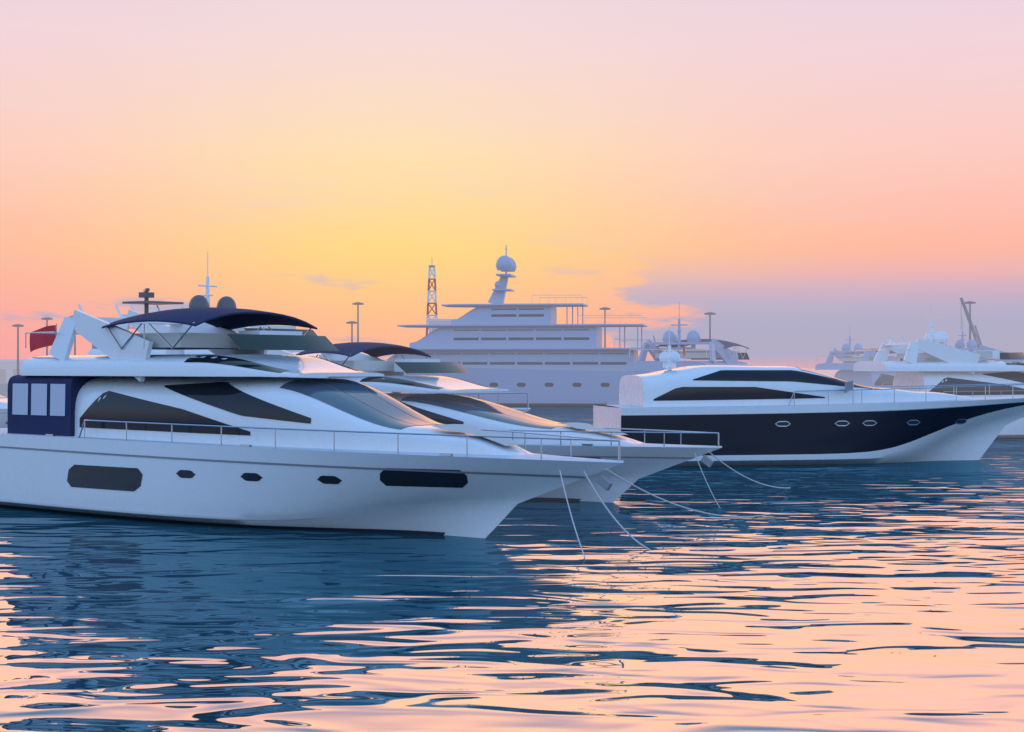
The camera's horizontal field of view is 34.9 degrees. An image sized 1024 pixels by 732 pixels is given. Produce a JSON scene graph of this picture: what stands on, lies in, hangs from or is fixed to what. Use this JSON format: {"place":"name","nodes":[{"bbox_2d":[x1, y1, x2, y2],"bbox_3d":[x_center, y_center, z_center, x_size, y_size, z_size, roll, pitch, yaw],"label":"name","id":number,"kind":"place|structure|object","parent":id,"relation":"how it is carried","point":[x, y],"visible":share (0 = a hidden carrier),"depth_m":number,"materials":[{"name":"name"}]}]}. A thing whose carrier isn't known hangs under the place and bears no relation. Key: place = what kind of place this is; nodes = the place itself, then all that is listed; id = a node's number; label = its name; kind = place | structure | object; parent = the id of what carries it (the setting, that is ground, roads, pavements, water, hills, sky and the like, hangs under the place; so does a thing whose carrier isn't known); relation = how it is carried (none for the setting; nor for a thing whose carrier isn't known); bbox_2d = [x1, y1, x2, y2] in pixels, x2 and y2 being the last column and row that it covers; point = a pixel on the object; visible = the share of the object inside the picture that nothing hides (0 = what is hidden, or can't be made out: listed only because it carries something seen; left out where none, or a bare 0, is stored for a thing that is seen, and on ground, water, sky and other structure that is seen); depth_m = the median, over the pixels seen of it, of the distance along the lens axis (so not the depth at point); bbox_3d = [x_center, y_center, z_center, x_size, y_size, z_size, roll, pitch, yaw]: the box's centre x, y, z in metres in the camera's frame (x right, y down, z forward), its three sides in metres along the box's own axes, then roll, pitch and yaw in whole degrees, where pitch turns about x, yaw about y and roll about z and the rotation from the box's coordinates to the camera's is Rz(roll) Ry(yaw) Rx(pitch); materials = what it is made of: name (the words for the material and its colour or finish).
{"place":"outdoors","nodes":[
{"label":"outdoors","id":0,"kind":"place"},
{"bbox_2d":[0,383,7,396],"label":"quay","id":1,"kind":"structure","parent":0,"point":[4,389],"depth_m":210.00,"materials":[{"name":"concrete"}]},
{"bbox_2d":[12,324,23,374],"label":"lamp post","id":2,"kind":"object","parent":1,"relation":"on","point":[17,325],"visible":0.92,"depth_m":213.90,"materials":[{"name":"grey metal"}]},
{"bbox_2d":[41,317,52,355],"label":"lamp post","id":3,"kind":"object","parent":1,"relation":"on","point":[46,318],"visible":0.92,"depth_m":219.88,"materials":[{"name":"grey metal"}]},
{"bbox_2d":[69,315,75,354],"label":"lamp post","id":4,"kind":"object","parent":1,"relation":"on","point":[74,342],"visible":0.16,"depth_m":225.89,"materials":[{"name":"grey metal"}]},
{"bbox_2d":[346,321,357,341],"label":"lamp post","id":5,"kind":"object","parent":1,"relation":"on","point":[351,322],"visible":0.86,"depth_m":213.91,"materials":[{"name":"grey metal"}]},
{"bbox_2d":[352,302,363,341],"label":"lamp post","id":6,"kind":"object","parent":1,"relation":"on","point":[357,303],"visible":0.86,"depth_m":219.91,"materials":[{"name":"grey metal"}]},
{"bbox_2d":[426,265,437,334],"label":"lattice tower","id":7,"kind":"structure","parent":1,"relation":"on","point":[429,290],"depth_m":329.30,"materials":[{"name":"grey metal"}]},
{"bbox_2d":[427,319,455,332],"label":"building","id":8,"kind":"structure","parent":1,"relation":"on","point":[438,321],"depth_m":295.00,"materials":[{"name":"white glass"}]},
{"bbox_2d":[599,307,610,347],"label":"lamp post","id":9,"kind":"object","parent":1,"relation":"on","point":[604,308],"visible":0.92,"depth_m":225.91,"materials":[{"name":"grey metal"}]},
{"bbox_2d":[704,312,715,360],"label":"lamp post","id":10,"kind":"object","parent":1,"relation":"on","point":[709,313],"visible":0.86,"depth_m":213.91,"materials":[{"name":"grey metal"}]},
{"bbox_2d":[964,301,975,350],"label":"lamp post","id":11,"kind":"object","parent":1,"relation":"on","point":[969,302],"visible":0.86,"depth_m":219.91,"materials":[{"name":"grey metal"}]},
{"bbox_2d":[960,297,986,360],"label":"crane","id":12,"kind":"object","parent":1,"relation":"on","point":[975,336],"visible":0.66,"depth_m":221.27,"materials":[{"name":"grey metal"}]},
{"bbox_2d":[0,359,26,382],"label":"building","id":13,"kind":"structure","parent":0,"point":[8,369],"depth_m":254.00,"materials":[{"name":"concrete"}]},
{"bbox_2d":[0,368,1023,731],"bbox_3d":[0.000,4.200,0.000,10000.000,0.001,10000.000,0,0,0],"label":"water","id":14,"kind":"structure","parent":0,"point":[856,598],"depth_m":27.66,"materials":[{"name":"blue liquid"}]},
{"bbox_2d":[0,395,7,427],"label":"sport yacht","id":15,"kind":"object","parent":14,"relation":"on","point":[3,412],"visible":0.1,"depth_m":81.01,"materials":[{"name":"metal"}]},
{"bbox_2d":[88,252,530,412],"bbox_3d":[-9.285,0.179,63.456,24.551,9.642,5.600,0,0,36],"label":"yacht","id":16,"kind":"object","parent":14,"relation":"on","point":[196,301],"visible":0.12,"depth_m":64.58,"materials":[{"name":"plastic"}]},
{"bbox_2d":[0,304,623,537],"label":"yacht","id":17,"kind":"object","parent":14,"relation":"on","point":[241,429],"visible":0.98,"depth_m":42.82,"materials":[{"name":"plastic"}]},
{"bbox_2d":[559,471,584,557],"bbox_3d":[1.354,3.301,36.756,0.025,1.819,1.910,0,0,-15],"label":"mooring line","id":18,"kind":"object","parent":17,"relation":"attached to","point":[571,515],"visible":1,"depth_m":36.80,"materials":[{"name":"fabric"}]},
{"bbox_2d":[583,471,649,549],"bbox_3d":[2.407,3.304,37.482,1.546,1.826,0.036,0,0,6],"label":"mooring line","id":19,"kind":"object","parent":17,"relation":"attached to","point":[620,525],"visible":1,"depth_m":37.48,"materials":[{"name":"fabric"}]},
{"bbox_2d":[605,468,771,517],"bbox_3d":[4.796,3.276,42.021,0.036,1.887,10.515,0,0,30],"label":"mooring line","id":20,"kind":"object","parent":17,"relation":"attached to","point":[682,506],"visible":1,"depth_m":41.15,"materials":[{"name":"fabric"}]},
{"bbox_2d":[267,342,721,502],"bbox_3d":[-3.063,2.002,54.612,22.416,5.996,5.200,0,0,34],"label":"yacht","id":21,"kind":"object","parent":14,"relation":"on","point":[640,459],"visible":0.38,"depth_m":51.53,"materials":[{"name":"plastic"}]},
{"bbox_2d":[694,453,719,507],"bbox_3d":[5.809,3.377,48.478,0.810,1.662,0.028,0,0,-11],"label":"mooring line","id":22,"kind":"object","parent":21,"relation":"attached to","point":[706,481],"visible":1,"depth_m":48.46,"materials":[{"name":"fabric"}]},
{"bbox_2d":[708,451,789,488],"bbox_3d":[7.739,3.350,52.474,0.036,1.737,9.058,0,0,25],"label":"mooring line","id":23,"kind":"object","parent":21,"relation":"attached to","point":[745,476],"visible":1,"depth_m":51.76,"materials":[{"name":"fabric"}]},
{"bbox_2d":[387,245,678,405],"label":"superyacht","id":24,"kind":"object","parent":14,"relation":"on","point":[539,354],"visible":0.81,"depth_m":175.55,"materials":[{"name":"white metal"}]},
{"bbox_2d":[607,302,750,404],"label":"yacht","id":25,"kind":"object","parent":14,"relation":"on","point":[717,350],"visible":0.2,"depth_m":94.17,"materials":[{"name":"plastic"}]},
{"bbox_2d":[593,327,1023,465],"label":"yacht","id":26,"kind":"object","parent":14,"relation":"on","point":[769,415],"visible":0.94,"depth_m":69.56,"materials":[{"name":"metal"}]},
{"bbox_2d":[815,336,903,388],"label":"yacht","id":27,"kind":"object","parent":14,"relation":"on","point":[847,373],"visible":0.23,"depth_m":145.85,"materials":[{"name":"plastic"}]},
{"bbox_2d":[853,304,1023,438],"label":"yacht","id":28,"kind":"object","parent":14,"relation":"on","point":[928,360],"visible":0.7,"depth_m":95.21,"materials":[{"name":"plastic"}]},
{"bbox_2d":[945,318,1023,362],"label":"yacht","id":29,"kind":"object","parent":14,"relation":"on","point":[971,344],"visible":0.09,"depth_m":124.61,"materials":[{"name":"plastic"}]},
{"bbox_2d":[0,0,1023,367],"label":"sky","id":30,"kind":"structure","parent":0,"point":[808,176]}
]}

